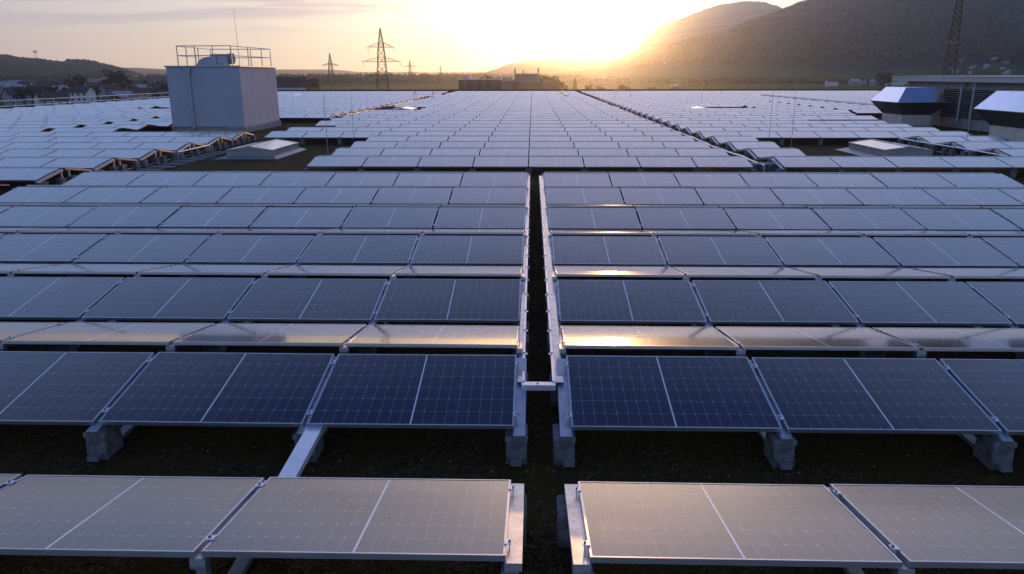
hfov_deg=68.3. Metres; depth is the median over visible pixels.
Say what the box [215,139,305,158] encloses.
skylight
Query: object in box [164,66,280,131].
plant room
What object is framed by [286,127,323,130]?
solar panel
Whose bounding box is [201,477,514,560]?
solar panel
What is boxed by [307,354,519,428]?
solar panel
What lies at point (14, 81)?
house
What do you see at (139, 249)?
solar panel
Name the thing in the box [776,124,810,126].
solar panel
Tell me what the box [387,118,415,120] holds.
solar panel
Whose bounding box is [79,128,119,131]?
solar panel
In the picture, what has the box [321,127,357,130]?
solar panel
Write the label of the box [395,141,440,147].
solar panel
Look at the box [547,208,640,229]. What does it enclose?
solar panel
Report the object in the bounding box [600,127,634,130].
solar panel
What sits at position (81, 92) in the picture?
house
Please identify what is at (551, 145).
solar panel
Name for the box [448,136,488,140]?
solar panel
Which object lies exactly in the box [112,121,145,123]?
solar panel
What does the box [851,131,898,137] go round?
solar panel
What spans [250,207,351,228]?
solar panel
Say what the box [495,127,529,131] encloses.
solar panel
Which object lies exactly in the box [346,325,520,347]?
solar panel
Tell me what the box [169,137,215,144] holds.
solar panel
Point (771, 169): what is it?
ballast block
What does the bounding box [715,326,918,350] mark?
solar panel
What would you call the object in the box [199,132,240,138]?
solar panel
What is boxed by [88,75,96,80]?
house
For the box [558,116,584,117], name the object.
solar panel
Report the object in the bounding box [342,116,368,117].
solar panel
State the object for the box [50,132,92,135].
solar panel
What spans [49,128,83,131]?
solar panel
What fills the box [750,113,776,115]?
solar panel
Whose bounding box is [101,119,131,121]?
solar panel
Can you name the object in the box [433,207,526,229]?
solar panel
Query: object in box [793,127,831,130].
solar panel
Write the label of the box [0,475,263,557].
solar panel
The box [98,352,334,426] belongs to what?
solar panel
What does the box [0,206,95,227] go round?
solar panel
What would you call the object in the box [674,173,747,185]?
solar panel
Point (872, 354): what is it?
ballast block
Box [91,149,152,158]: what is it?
solar panel
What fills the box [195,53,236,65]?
roof fan
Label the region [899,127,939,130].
solar panel
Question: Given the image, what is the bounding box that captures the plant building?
[892,76,1023,131]
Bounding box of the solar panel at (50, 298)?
[0,277,124,319]
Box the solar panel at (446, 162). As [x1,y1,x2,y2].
[417,156,473,167]
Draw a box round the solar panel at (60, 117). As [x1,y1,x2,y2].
[46,116,74,117]
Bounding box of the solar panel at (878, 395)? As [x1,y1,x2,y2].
[751,357,1001,434]
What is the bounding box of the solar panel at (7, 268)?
[0,264,52,273]
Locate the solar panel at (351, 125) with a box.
[335,124,368,126]
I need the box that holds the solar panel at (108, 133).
[87,132,129,135]
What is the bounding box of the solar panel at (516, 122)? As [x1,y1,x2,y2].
[500,121,529,123]
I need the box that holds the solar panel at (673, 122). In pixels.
[668,121,699,125]
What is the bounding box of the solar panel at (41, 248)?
[0,234,106,262]
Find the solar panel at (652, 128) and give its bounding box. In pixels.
[634,127,670,130]
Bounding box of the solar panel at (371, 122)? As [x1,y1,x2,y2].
[348,121,378,123]
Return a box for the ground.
[0,83,909,108]
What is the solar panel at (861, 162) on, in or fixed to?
on the ballast block
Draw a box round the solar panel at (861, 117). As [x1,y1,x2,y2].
[846,116,878,119]
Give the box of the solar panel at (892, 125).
[875,124,911,126]
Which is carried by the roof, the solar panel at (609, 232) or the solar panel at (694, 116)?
the solar panel at (694, 116)
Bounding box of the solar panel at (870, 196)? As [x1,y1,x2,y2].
[846,188,943,205]
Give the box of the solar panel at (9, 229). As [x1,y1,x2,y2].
[0,228,49,231]
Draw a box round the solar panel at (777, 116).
[763,116,791,117]
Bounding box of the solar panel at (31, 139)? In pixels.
[7,137,54,141]
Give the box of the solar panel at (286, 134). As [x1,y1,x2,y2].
[264,131,307,137]
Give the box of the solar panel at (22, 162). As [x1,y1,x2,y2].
[0,158,56,166]
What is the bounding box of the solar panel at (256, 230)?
[220,228,332,233]
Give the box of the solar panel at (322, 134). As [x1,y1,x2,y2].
[302,131,343,137]
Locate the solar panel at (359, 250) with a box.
[297,235,417,264]
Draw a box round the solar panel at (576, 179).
[543,173,610,185]
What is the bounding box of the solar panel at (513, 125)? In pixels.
[498,124,529,126]
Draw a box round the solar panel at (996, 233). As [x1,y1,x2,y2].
[938,230,1023,235]
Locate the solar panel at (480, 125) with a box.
[465,124,497,126]
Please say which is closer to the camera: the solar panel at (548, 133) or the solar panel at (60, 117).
the solar panel at (548, 133)
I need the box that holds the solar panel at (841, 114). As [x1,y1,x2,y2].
[828,113,855,114]
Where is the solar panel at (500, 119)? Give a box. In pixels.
[473,118,501,120]
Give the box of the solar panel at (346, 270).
[266,265,404,275]
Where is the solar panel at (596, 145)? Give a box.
[573,142,618,147]
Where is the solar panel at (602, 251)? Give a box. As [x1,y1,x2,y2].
[550,236,665,265]
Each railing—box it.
[0,92,168,106]
[176,45,271,65]
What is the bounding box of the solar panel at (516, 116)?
[504,116,529,117]
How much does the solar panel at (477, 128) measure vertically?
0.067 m
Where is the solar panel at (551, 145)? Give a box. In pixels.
[529,142,573,147]
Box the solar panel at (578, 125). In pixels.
[562,124,594,127]
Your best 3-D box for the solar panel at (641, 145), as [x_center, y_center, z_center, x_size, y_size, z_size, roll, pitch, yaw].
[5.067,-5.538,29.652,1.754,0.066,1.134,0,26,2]
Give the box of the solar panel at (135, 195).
[63,187,159,203]
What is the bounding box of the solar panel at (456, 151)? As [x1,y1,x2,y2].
[430,148,479,155]
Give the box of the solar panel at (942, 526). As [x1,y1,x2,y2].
[829,484,1023,568]
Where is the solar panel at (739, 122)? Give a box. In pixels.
[730,121,761,123]
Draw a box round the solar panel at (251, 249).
[185,235,313,264]
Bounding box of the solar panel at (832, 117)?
[817,115,850,119]
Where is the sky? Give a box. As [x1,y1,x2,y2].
[0,0,804,71]
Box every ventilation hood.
[870,87,948,126]
[973,91,1023,140]
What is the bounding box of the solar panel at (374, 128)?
[356,127,391,130]
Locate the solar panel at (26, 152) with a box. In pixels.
[0,149,57,156]
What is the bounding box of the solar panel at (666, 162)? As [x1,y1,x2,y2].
[637,157,696,167]
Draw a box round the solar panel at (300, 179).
[260,173,334,185]
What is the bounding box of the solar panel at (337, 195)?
[294,187,378,203]
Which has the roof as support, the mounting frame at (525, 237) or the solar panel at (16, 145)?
the solar panel at (16, 145)
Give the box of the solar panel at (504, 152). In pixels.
[479,148,527,155]
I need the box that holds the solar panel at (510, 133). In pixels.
[492,131,528,135]
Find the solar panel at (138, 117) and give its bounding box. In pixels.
[126,116,153,118]
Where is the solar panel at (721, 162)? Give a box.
[691,157,752,167]
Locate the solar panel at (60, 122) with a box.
[43,121,77,123]
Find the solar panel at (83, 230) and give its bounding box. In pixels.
[19,227,144,232]
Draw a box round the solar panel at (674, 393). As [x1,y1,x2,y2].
[563,355,782,431]
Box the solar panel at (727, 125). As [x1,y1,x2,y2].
[710,124,744,126]
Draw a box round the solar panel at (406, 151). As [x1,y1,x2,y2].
[381,148,431,154]
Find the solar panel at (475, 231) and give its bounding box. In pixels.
[423,228,525,233]
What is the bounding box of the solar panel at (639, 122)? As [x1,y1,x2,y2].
[622,121,652,123]
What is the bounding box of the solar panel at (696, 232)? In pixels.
[645,229,757,234]
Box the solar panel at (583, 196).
[545,188,623,204]
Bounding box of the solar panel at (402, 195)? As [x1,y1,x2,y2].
[371,187,451,204]
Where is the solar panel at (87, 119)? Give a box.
[73,119,102,120]
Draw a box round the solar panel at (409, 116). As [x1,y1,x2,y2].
[396,116,422,117]
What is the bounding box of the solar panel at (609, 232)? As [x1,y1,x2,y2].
[549,230,652,234]
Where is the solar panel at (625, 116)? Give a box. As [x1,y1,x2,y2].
[612,116,638,117]
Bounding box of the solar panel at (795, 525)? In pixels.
[574,481,902,567]
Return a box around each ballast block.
[49,344,77,351]
[55,178,66,184]
[67,175,77,180]
[67,274,87,276]
[83,425,123,459]
[108,166,117,170]
[118,164,127,170]
[131,161,140,169]
[139,160,148,167]
[151,157,159,164]
[159,155,166,162]
[169,153,177,160]
[178,275,196,277]
[179,152,183,158]
[186,150,193,156]
[193,148,199,154]
[202,146,207,152]
[202,345,226,352]
[215,143,221,149]
[221,142,226,147]
[228,141,233,146]
[240,138,245,143]
[291,264,306,278]
[292,427,323,461]
[299,139,304,144]
[357,347,376,353]
[404,265,417,278]
[505,424,527,464]
[513,334,528,362]
[514,321,528,347]
[518,265,529,284]
[523,494,526,546]
[525,168,530,176]
[526,295,529,317]
[526,373,528,405]
[528,249,529,264]
[545,296,547,317]
[547,321,561,347]
[547,334,550,362]
[550,373,557,406]
[553,424,575,464]
[557,495,569,546]
[659,266,672,279]
[704,350,725,356]
[755,161,761,168]
[763,432,796,467]
[767,165,774,171]
[772,278,788,280]
[778,139,783,144]
[817,139,822,144]
[859,351,885,357]
[887,267,906,281]
[932,146,937,152]
[941,148,948,154]
[948,149,956,155]
[960,151,967,155]
[972,434,1017,469]
[1002,279,1023,281]
[1006,169,1016,177]
[1016,352,1023,359]
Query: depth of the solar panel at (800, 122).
43.18 m
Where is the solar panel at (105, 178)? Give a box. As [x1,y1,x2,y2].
[62,172,144,184]
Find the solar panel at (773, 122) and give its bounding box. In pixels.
[761,121,793,123]
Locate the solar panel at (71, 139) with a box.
[48,137,94,141]
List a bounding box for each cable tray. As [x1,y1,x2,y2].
[517,175,530,381]
[522,382,555,390]
[539,176,563,386]
[750,162,774,163]
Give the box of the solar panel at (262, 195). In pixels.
[217,187,305,203]
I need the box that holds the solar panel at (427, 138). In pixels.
[407,136,448,140]
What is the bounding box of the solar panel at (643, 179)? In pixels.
[608,173,678,185]
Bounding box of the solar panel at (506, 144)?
[485,142,528,147]
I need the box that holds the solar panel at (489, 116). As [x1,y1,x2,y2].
[477,116,502,117]
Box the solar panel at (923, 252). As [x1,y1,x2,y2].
[873,237,1018,267]
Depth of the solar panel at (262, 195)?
17.58 m
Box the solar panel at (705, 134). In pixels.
[700,131,740,137]
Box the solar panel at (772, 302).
[692,280,858,324]
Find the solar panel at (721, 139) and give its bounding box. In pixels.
[714,136,757,143]
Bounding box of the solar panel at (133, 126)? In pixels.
[114,124,146,129]
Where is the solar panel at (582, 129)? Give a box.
[565,127,599,130]
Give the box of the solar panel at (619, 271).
[552,266,684,276]
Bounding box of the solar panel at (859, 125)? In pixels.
[842,124,877,126]
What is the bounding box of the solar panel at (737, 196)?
[695,188,782,204]
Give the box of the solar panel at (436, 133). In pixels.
[417,131,454,135]
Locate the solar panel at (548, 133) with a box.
[529,131,566,136]
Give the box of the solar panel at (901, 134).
[889,131,934,137]
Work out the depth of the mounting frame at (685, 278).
9.50 m
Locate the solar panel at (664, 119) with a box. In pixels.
[660,118,689,121]
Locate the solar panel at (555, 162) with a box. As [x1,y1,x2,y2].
[528,157,583,167]
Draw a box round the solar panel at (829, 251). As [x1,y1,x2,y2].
[765,237,899,266]
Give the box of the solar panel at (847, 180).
[805,174,885,186]
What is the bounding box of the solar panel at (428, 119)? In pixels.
[416,118,444,120]
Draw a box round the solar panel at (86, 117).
[73,116,99,117]
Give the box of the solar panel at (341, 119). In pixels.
[330,118,359,120]
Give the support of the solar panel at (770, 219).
on the roof
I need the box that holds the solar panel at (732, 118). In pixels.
[718,118,747,119]
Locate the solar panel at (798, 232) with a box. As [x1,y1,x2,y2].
[741,230,862,234]
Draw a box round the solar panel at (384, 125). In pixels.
[368,124,400,126]
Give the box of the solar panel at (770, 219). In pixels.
[724,208,829,229]
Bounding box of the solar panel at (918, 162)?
[884,157,954,167]
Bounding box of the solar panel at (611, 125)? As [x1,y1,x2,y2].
[595,124,627,126]
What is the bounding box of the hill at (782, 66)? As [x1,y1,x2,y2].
[560,0,1023,79]
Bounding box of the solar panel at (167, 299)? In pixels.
[81,277,255,320]
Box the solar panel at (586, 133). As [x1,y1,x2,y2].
[568,131,604,135]
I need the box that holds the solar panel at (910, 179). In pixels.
[871,173,955,186]
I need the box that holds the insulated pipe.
[760,94,874,105]
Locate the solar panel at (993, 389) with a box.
[939,359,1023,434]
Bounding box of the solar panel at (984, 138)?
[961,136,1010,140]
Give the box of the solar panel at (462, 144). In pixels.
[440,142,484,147]
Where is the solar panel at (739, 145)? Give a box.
[730,142,779,149]
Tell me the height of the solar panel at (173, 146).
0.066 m
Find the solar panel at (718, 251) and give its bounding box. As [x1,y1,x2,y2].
[657,236,782,266]
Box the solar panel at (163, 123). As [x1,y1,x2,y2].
[142,121,171,126]
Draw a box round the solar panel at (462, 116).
[450,116,475,117]
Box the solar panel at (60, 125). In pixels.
[41,124,78,127]
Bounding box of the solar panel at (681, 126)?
[678,124,711,128]
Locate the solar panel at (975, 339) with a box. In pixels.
[872,327,1023,351]
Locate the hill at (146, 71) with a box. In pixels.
[126,68,483,75]
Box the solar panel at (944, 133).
[928,131,972,135]
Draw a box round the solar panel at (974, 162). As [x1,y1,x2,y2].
[939,157,1012,167]
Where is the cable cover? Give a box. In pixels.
[278,427,324,476]
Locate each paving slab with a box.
[134,169,164,170]
[147,166,176,167]
[159,163,186,165]
[170,160,196,162]
[180,158,206,159]
[190,156,215,157]
[200,153,223,155]
[208,151,226,152]
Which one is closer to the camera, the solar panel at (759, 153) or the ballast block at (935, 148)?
the solar panel at (759, 153)
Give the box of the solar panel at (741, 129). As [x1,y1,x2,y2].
[723,127,760,130]
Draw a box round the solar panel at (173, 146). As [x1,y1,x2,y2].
[136,142,187,150]
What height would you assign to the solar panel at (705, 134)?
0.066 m
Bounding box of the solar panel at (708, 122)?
[699,121,730,123]
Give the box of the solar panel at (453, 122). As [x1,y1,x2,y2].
[439,121,468,123]
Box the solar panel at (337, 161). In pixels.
[307,156,367,166]
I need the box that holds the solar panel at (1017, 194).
[998,189,1023,203]
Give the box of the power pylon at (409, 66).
[403,60,417,75]
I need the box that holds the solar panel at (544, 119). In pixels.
[530,118,558,122]
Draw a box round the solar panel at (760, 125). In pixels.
[743,124,777,126]
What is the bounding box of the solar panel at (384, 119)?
[360,118,387,120]
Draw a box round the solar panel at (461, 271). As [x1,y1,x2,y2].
[394,265,523,275]
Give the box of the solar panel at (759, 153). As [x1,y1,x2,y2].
[750,149,805,157]
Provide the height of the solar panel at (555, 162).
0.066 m
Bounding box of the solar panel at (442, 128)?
[425,127,460,130]
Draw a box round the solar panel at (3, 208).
[0,206,11,212]
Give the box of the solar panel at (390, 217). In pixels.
[341,207,437,228]
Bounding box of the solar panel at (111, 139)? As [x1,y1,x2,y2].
[88,137,134,141]
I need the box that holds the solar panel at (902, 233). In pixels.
[838,230,968,235]
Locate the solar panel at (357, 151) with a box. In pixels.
[332,148,383,155]
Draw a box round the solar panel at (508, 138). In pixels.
[489,136,528,140]
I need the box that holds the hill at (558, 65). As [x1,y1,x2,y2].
[483,1,780,74]
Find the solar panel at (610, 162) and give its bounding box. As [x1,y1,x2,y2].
[583,157,639,167]
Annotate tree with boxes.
[13,87,33,106]
[42,85,50,91]
[49,86,58,91]
[63,74,86,90]
[92,86,101,95]
[101,68,124,85]
[109,94,121,100]
[113,73,133,85]
[120,83,132,87]
[149,88,160,98]
[159,82,167,89]
[306,77,320,89]
[539,74,558,81]
[539,76,546,81]
[554,80,567,88]
[572,78,577,88]
[584,84,592,88]
[617,84,629,88]
[875,72,893,88]
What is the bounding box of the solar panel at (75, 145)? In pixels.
[47,143,97,148]
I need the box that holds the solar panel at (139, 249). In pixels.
[72,234,209,263]
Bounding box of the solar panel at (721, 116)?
[708,116,735,117]
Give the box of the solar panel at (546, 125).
[530,124,562,126]
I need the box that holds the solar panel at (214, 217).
[158,207,265,227]
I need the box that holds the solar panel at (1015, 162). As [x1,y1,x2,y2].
[994,157,1023,167]
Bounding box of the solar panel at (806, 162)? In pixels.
[774,157,840,167]
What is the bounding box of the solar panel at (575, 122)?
[561,121,590,123]
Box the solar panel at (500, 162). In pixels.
[473,157,527,167]
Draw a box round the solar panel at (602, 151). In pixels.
[577,148,627,155]
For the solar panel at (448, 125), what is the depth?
40.99 m
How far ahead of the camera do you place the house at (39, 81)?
854.17 m
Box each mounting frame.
[0,232,47,263]
[0,343,80,350]
[7,273,33,276]
[35,168,91,183]
[69,233,145,275]
[75,274,155,321]
[86,344,227,461]
[93,158,137,170]
[138,150,174,166]
[176,143,203,157]
[183,233,242,264]
[189,480,266,573]
[207,137,231,150]
[221,274,278,322]
[232,132,253,144]
[295,233,333,264]
[297,344,353,463]
[368,274,400,325]
[407,233,431,265]
[501,483,523,573]
[511,328,526,466]
[519,268,524,326]
[522,232,526,267]
[546,206,549,230]
[548,232,553,267]
[552,268,560,326]
[556,328,574,466]
[564,484,594,573]
[644,234,670,266]
[676,276,713,327]
[680,128,690,134]
[691,132,703,139]
[704,137,718,145]
[718,142,736,155]
[730,347,792,469]
[736,149,757,159]
[740,235,784,266]
[757,157,784,169]
[804,277,864,326]
[827,487,914,573]
[836,235,903,278]
[859,350,1014,471]
[900,137,930,145]
[932,142,968,155]
[934,278,1018,327]
[940,236,1019,279]
[971,149,1007,155]
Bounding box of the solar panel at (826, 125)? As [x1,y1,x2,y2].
[809,124,844,126]
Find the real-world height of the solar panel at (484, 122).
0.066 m
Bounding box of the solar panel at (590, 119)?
[588,118,616,120]
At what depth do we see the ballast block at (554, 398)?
7.34 m
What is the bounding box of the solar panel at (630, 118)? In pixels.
[616,118,644,119]
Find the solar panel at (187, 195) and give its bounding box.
[140,187,232,203]
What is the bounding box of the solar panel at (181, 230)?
[119,228,234,232]
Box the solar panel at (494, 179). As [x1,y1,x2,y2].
[460,173,527,185]
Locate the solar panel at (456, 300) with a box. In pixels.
[374,279,522,322]
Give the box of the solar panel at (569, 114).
[557,113,581,115]
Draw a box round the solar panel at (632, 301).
[555,280,706,323]
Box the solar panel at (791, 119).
[776,118,806,119]
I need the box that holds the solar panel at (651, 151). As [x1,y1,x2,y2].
[626,148,678,155]
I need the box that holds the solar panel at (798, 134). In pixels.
[775,131,820,137]
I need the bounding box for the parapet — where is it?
[277,89,882,93]
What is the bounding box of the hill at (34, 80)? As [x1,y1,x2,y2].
[0,77,132,83]
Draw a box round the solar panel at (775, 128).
[758,127,795,130]
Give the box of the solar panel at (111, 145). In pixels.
[90,142,143,148]
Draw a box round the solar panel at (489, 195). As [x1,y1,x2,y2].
[449,187,527,204]
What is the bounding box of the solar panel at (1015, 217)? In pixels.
[991,209,1023,230]
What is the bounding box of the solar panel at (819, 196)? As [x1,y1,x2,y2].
[770,188,862,205]
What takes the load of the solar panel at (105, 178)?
on the mounting frame
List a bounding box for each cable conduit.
[177,144,210,159]
[589,96,764,171]
[898,138,1016,168]
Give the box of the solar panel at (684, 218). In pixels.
[635,208,735,229]
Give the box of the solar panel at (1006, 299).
[965,282,1023,325]
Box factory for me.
[457,68,554,89]
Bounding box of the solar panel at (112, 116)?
[99,116,126,117]
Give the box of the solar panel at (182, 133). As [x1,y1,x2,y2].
[162,132,203,135]
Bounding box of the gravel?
[153,201,973,546]
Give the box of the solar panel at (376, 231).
[321,228,428,233]
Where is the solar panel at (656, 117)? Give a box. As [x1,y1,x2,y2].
[653,116,680,119]
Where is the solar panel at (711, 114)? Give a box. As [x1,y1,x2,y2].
[699,113,724,114]
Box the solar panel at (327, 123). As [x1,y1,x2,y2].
[315,121,348,125]
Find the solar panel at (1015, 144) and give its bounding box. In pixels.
[1001,142,1023,147]
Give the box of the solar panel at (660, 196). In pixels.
[620,188,702,204]
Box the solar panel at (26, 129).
[5,128,46,131]
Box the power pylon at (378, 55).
[362,28,396,89]
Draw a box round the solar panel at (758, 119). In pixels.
[747,118,776,120]
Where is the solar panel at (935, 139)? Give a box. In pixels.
[919,136,967,143]
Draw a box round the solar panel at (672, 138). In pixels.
[651,136,694,140]
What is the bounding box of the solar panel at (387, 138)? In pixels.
[366,136,408,140]
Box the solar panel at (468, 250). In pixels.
[410,236,524,264]
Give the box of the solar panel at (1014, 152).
[998,149,1023,155]
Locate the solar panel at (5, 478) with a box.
[0,474,21,488]
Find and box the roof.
[0,94,1023,573]
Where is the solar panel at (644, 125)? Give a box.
[628,124,660,126]
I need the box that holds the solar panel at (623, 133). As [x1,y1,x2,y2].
[605,131,643,135]
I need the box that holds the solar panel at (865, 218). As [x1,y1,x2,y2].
[812,208,925,229]
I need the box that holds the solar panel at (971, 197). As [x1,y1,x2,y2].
[922,189,1023,205]
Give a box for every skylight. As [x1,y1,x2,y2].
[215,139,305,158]
[390,106,417,109]
[835,139,933,155]
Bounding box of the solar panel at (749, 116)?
[735,116,763,117]
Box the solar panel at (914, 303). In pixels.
[828,281,1012,325]
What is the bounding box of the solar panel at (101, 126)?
[82,124,119,127]
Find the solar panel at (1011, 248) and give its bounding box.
[981,237,1023,267]
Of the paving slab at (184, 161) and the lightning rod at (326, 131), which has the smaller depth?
the paving slab at (184, 161)
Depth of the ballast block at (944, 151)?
30.24 m
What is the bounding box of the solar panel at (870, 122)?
[854,121,886,122]
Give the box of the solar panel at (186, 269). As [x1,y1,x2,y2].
[138,264,286,274]
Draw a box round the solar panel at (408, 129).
[391,127,425,130]
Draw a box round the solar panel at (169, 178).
[128,172,207,184]
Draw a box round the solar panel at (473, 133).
[454,131,491,135]
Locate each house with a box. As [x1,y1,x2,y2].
[0,81,11,86]
[0,84,22,97]
[1,85,35,105]
[7,80,20,83]
[16,85,46,91]
[17,81,34,84]
[32,90,71,105]
[35,80,48,82]
[36,83,56,85]
[40,84,55,90]
[49,80,63,85]
[52,85,70,91]
[68,84,96,102]
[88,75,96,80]
[94,76,103,80]
[98,83,119,97]
[108,89,138,100]
[109,87,135,94]
[135,84,146,87]
[136,86,150,97]
[151,84,166,96]
[157,91,168,98]
[276,75,306,89]
[825,79,838,85]
[848,79,861,85]
[858,78,867,83]
[869,79,880,85]
[891,81,904,85]
[969,64,975,68]
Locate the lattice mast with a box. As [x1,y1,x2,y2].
[942,0,963,75]
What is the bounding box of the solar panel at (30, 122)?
[14,121,47,123]
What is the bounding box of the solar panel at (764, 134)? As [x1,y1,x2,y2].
[738,131,781,137]
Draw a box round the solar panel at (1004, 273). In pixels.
[911,268,1023,278]
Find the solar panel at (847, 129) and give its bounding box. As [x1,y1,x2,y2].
[828,127,867,130]
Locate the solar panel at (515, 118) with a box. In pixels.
[502,118,529,119]
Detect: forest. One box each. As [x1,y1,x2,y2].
[0,54,139,78]
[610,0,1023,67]
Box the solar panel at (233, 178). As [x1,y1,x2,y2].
[194,173,271,184]
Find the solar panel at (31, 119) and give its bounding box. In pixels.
[16,119,46,120]
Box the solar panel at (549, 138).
[530,136,569,140]
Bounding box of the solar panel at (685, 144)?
[662,142,709,147]
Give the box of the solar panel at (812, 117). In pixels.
[791,116,821,119]
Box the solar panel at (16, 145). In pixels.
[3,142,54,148]
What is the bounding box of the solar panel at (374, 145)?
[351,142,396,147]
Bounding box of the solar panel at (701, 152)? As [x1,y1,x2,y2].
[675,149,728,155]
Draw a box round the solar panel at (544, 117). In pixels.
[531,116,557,117]
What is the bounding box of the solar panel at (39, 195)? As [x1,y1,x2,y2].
[0,187,87,202]
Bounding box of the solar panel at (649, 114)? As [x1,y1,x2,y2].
[647,113,672,116]
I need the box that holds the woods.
[136,72,909,83]
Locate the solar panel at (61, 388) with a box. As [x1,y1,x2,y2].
[0,351,154,424]
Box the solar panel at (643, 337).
[558,326,738,349]
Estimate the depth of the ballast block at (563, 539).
5.15 m
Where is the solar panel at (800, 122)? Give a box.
[792,121,823,123]
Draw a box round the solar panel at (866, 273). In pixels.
[791,267,950,278]
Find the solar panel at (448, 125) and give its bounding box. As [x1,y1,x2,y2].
[433,124,464,126]
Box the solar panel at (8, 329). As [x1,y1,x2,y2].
[0,322,64,342]
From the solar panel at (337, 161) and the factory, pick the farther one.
the factory
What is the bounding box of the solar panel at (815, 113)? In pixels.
[802,113,828,114]
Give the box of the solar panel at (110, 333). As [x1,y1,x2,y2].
[1,322,214,344]
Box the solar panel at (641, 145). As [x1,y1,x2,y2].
[618,142,664,147]
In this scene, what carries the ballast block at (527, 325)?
on the roof
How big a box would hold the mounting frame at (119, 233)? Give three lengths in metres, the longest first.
2.777 x 0.465 x 0.090 m
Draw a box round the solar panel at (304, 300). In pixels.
[227,278,387,321]
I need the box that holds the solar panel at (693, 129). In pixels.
[688,127,724,132]
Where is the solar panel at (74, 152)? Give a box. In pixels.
[42,149,104,156]
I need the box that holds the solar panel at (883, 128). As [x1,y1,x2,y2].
[864,127,903,130]
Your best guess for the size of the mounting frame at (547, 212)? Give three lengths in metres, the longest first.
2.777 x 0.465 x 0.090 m
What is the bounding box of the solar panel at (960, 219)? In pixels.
[901,208,1021,230]
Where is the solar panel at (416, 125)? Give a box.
[400,124,432,126]
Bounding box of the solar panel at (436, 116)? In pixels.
[423,116,449,117]
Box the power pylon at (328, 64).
[317,53,344,84]
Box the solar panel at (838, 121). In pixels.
[823,121,854,122]
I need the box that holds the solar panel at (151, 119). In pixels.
[137,119,166,120]
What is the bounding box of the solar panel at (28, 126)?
[9,124,47,127]
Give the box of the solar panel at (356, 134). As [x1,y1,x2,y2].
[340,131,380,137]
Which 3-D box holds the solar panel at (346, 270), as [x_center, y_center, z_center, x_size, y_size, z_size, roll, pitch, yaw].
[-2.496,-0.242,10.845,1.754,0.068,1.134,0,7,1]
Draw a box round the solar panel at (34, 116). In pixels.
[20,116,48,117]
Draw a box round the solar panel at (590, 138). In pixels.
[570,136,611,140]
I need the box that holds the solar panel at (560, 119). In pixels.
[559,118,587,120]
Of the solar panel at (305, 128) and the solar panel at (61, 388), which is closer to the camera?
the solar panel at (61, 388)
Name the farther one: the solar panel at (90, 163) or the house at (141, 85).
the house at (141, 85)
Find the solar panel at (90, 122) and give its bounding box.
[73,121,106,124]
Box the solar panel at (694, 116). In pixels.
[681,116,708,117]
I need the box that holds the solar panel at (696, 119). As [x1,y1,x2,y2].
[689,118,718,120]
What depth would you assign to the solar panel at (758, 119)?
46.12 m
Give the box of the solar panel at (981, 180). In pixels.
[937,173,1023,186]
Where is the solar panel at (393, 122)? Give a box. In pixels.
[378,121,408,123]
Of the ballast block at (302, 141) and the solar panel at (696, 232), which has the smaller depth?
the solar panel at (696, 232)
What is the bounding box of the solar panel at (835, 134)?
[813,131,859,137]
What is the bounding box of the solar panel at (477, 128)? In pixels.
[460,127,494,130]
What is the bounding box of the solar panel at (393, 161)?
[362,156,420,167]
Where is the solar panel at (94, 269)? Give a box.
[12,264,174,273]
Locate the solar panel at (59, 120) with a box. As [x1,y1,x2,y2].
[44,119,74,120]
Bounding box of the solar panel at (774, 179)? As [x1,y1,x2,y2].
[739,173,815,186]
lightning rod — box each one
[324,98,331,154]
[787,78,797,147]
[959,78,976,149]
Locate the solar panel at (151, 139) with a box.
[129,137,174,141]
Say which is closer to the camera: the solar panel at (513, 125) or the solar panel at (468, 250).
the solar panel at (468, 250)
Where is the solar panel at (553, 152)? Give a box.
[529,148,577,155]
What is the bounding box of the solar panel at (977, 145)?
[955,142,1010,149]
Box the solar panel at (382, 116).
[369,116,395,117]
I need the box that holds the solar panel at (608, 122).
[591,121,621,123]
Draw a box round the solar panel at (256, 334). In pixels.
[173,323,366,345]
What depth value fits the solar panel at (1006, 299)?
9.39 m
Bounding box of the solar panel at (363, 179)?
[326,173,398,185]
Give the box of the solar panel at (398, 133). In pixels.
[379,131,417,135]
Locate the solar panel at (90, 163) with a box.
[41,158,110,168]
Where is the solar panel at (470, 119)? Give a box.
[445,118,472,120]
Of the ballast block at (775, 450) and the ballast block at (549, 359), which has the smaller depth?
the ballast block at (775, 450)
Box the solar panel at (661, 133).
[642,131,681,135]
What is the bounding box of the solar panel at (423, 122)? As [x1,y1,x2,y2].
[408,121,438,123]
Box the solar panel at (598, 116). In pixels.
[585,116,611,117]
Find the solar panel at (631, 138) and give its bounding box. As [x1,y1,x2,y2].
[611,136,652,141]
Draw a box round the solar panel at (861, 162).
[829,157,897,167]
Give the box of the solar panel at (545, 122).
[531,121,560,122]
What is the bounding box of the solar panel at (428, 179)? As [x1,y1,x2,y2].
[393,173,462,185]
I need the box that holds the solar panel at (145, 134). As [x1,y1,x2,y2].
[124,132,166,135]
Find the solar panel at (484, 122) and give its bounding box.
[469,121,499,123]
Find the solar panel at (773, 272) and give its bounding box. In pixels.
[672,267,816,277]
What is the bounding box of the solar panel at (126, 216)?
[67,206,180,227]
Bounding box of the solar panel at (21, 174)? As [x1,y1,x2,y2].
[0,168,58,180]
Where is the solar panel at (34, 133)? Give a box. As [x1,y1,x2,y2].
[13,132,56,135]
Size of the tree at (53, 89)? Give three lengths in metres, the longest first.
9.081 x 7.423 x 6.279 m
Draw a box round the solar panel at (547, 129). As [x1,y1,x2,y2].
[530,127,564,130]
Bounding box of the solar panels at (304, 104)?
[0,91,1023,235]
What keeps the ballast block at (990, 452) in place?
on the roof

